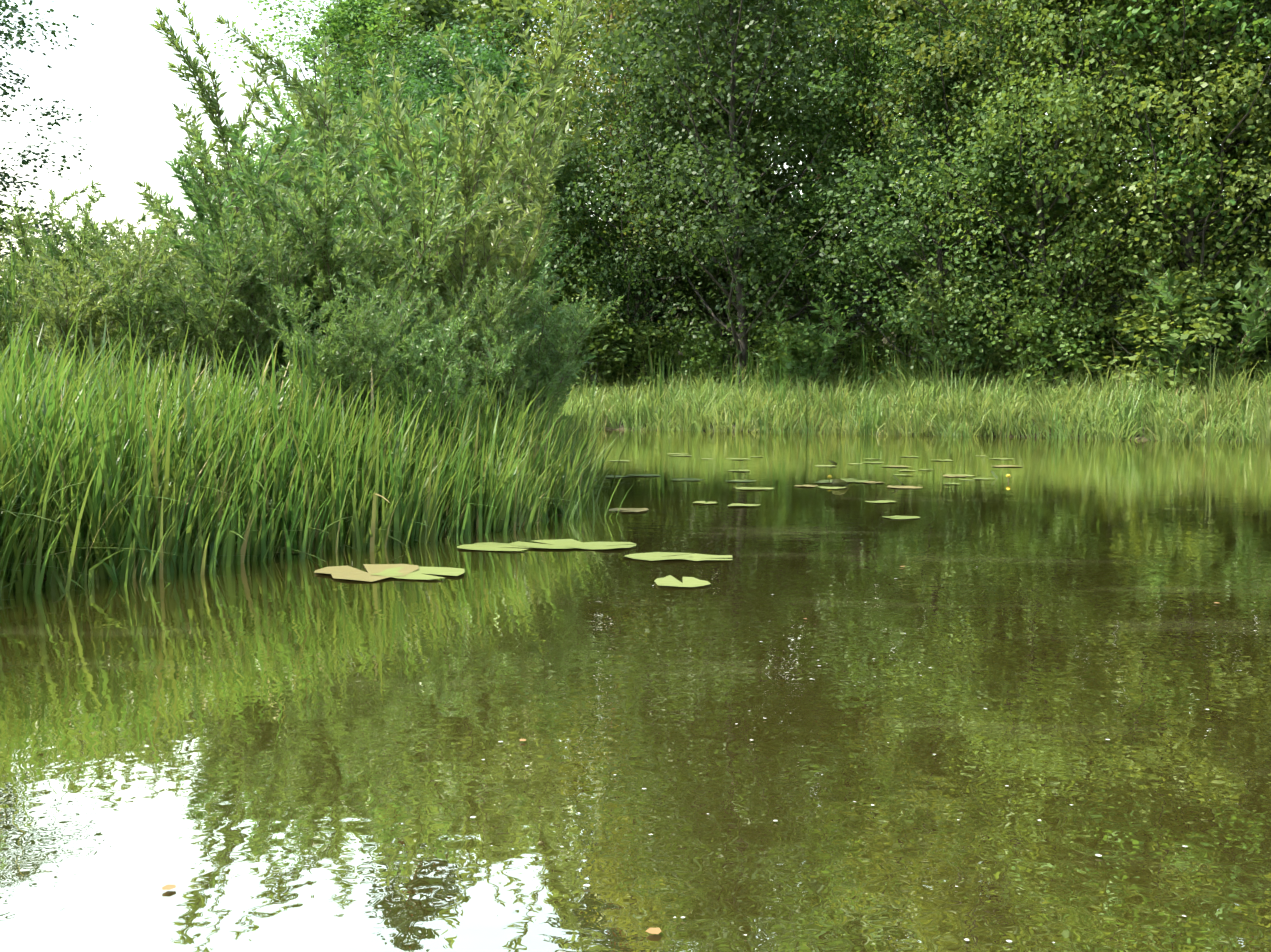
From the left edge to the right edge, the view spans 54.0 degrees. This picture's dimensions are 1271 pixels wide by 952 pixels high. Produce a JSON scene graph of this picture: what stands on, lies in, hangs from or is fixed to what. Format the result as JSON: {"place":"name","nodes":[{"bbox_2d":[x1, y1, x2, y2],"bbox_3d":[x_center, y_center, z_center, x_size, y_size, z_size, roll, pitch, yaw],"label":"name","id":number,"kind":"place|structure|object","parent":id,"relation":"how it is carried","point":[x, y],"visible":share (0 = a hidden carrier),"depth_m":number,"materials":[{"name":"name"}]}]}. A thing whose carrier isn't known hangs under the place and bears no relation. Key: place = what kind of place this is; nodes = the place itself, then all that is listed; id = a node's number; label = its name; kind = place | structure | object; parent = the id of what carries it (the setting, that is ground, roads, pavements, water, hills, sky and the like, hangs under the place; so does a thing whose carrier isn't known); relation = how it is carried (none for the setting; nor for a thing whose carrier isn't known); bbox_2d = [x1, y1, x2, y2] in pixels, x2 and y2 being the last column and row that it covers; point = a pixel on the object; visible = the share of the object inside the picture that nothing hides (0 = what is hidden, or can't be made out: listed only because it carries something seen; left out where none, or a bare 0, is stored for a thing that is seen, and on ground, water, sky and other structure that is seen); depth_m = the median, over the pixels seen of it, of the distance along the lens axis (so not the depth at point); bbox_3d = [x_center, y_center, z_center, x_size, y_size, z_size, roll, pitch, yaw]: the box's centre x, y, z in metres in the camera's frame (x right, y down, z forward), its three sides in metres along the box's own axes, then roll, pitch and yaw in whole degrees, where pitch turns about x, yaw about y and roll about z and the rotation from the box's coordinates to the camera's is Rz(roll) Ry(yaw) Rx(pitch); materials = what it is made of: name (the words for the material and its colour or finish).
{"place":"outdoors","nodes":[
{"label":"outdoors","id":0,"kind":"place"},
{"bbox_2d":[0,0,120,287],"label":"tree","id":1,"kind":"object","parent":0,"point":[13,9],"depth_m":18.70,"materials":[{"name":"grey plant"}]},
{"bbox_2d":[0,0,624,444],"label":"bank willows","id":2,"kind":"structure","parent":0,"point":[378,250],"depth_m":8.38,"materials":[{"name":"green plant"}]},
{"bbox_2d":[0,181,638,599],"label":"reeds","id":3,"kind":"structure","parent":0,"point":[112,469],"depth_m":5.78,"materials":[{"name":"green plant"}]},
{"bbox_2d":[0,429,1270,951],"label":"water","id":4,"kind":"structure","parent":0,"point":[276,753],"depth_m":2.76,"materials":[{"name":"green liquid"}]},
{"bbox_2d":[44,494,1256,942],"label":"floating specks","id":5,"kind":"object","parent":4,"relation":"on","point":[650,930],"visible":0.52,"depth_m":1.85,"materials":[{"name":"orange plant"}]},
{"bbox_2d":[314,453,1016,586],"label":"lily pads","id":6,"kind":"object","parent":4,"relation":"on","point":[375,572],"visible":0.98,"depth_m":5.78,"materials":[{"name":"green plant"}]},
{"bbox_2d":[827,474,1010,481],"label":"water lily flowers","id":7,"kind":"object","parent":4,"relation":"on","point":[1008,476],"visible":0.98,"depth_m":10.38,"materials":[{"name":"yellow plant"}]},
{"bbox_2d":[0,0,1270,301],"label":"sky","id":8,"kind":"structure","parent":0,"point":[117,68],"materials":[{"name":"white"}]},
{"bbox_2d":[45,217,1270,577],"bbox_3d":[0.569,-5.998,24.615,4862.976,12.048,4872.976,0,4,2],"label":"ground","id":9,"kind":"structure","parent":0,"point":[855,315],"depth_m":37.72,"materials":[{"name":"soil"}]},
{"bbox_2d":[182,0,834,316],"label":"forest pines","id":10,"kind":"object","parent":9,"relation":"on","point":[404,16],"depth_m":62.09,"materials":[{"name":"green plant"}]},
{"bbox_2d":[169,0,1270,400],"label":"forest trees","id":11,"kind":"object","parent":9,"relation":"on","point":[1163,180],"visible":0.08,"depth_m":23.89,"materials":[{"name":"green plant"}]},
{"bbox_2d":[172,0,1270,389],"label":"forest alder trees","id":12,"kind":"object","parent":9,"relation":"on","point":[698,168],"visible":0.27,"depth_m":27.05,"materials":[{"name":"green plant"}]},
{"bbox_2d":[571,309,1270,437],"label":"undergrowth","id":13,"kind":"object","parent":9,"relation":"on","point":[860,371],"depth_m":24.92,"materials":[{"name":"green plant"}]},
{"bbox_2d":[362,342,1270,443],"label":"reeds","id":14,"kind":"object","parent":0,"point":[699,408],"depth_m":22.55,"materials":[{"name":"green plant"}]},
{"bbox_2d":[656,256,1270,390],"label":"shrubs","id":15,"kind":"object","parent":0,"point":[1251,329],"depth_m":24.06,"materials":[{"name":"green plant"}]}
]}

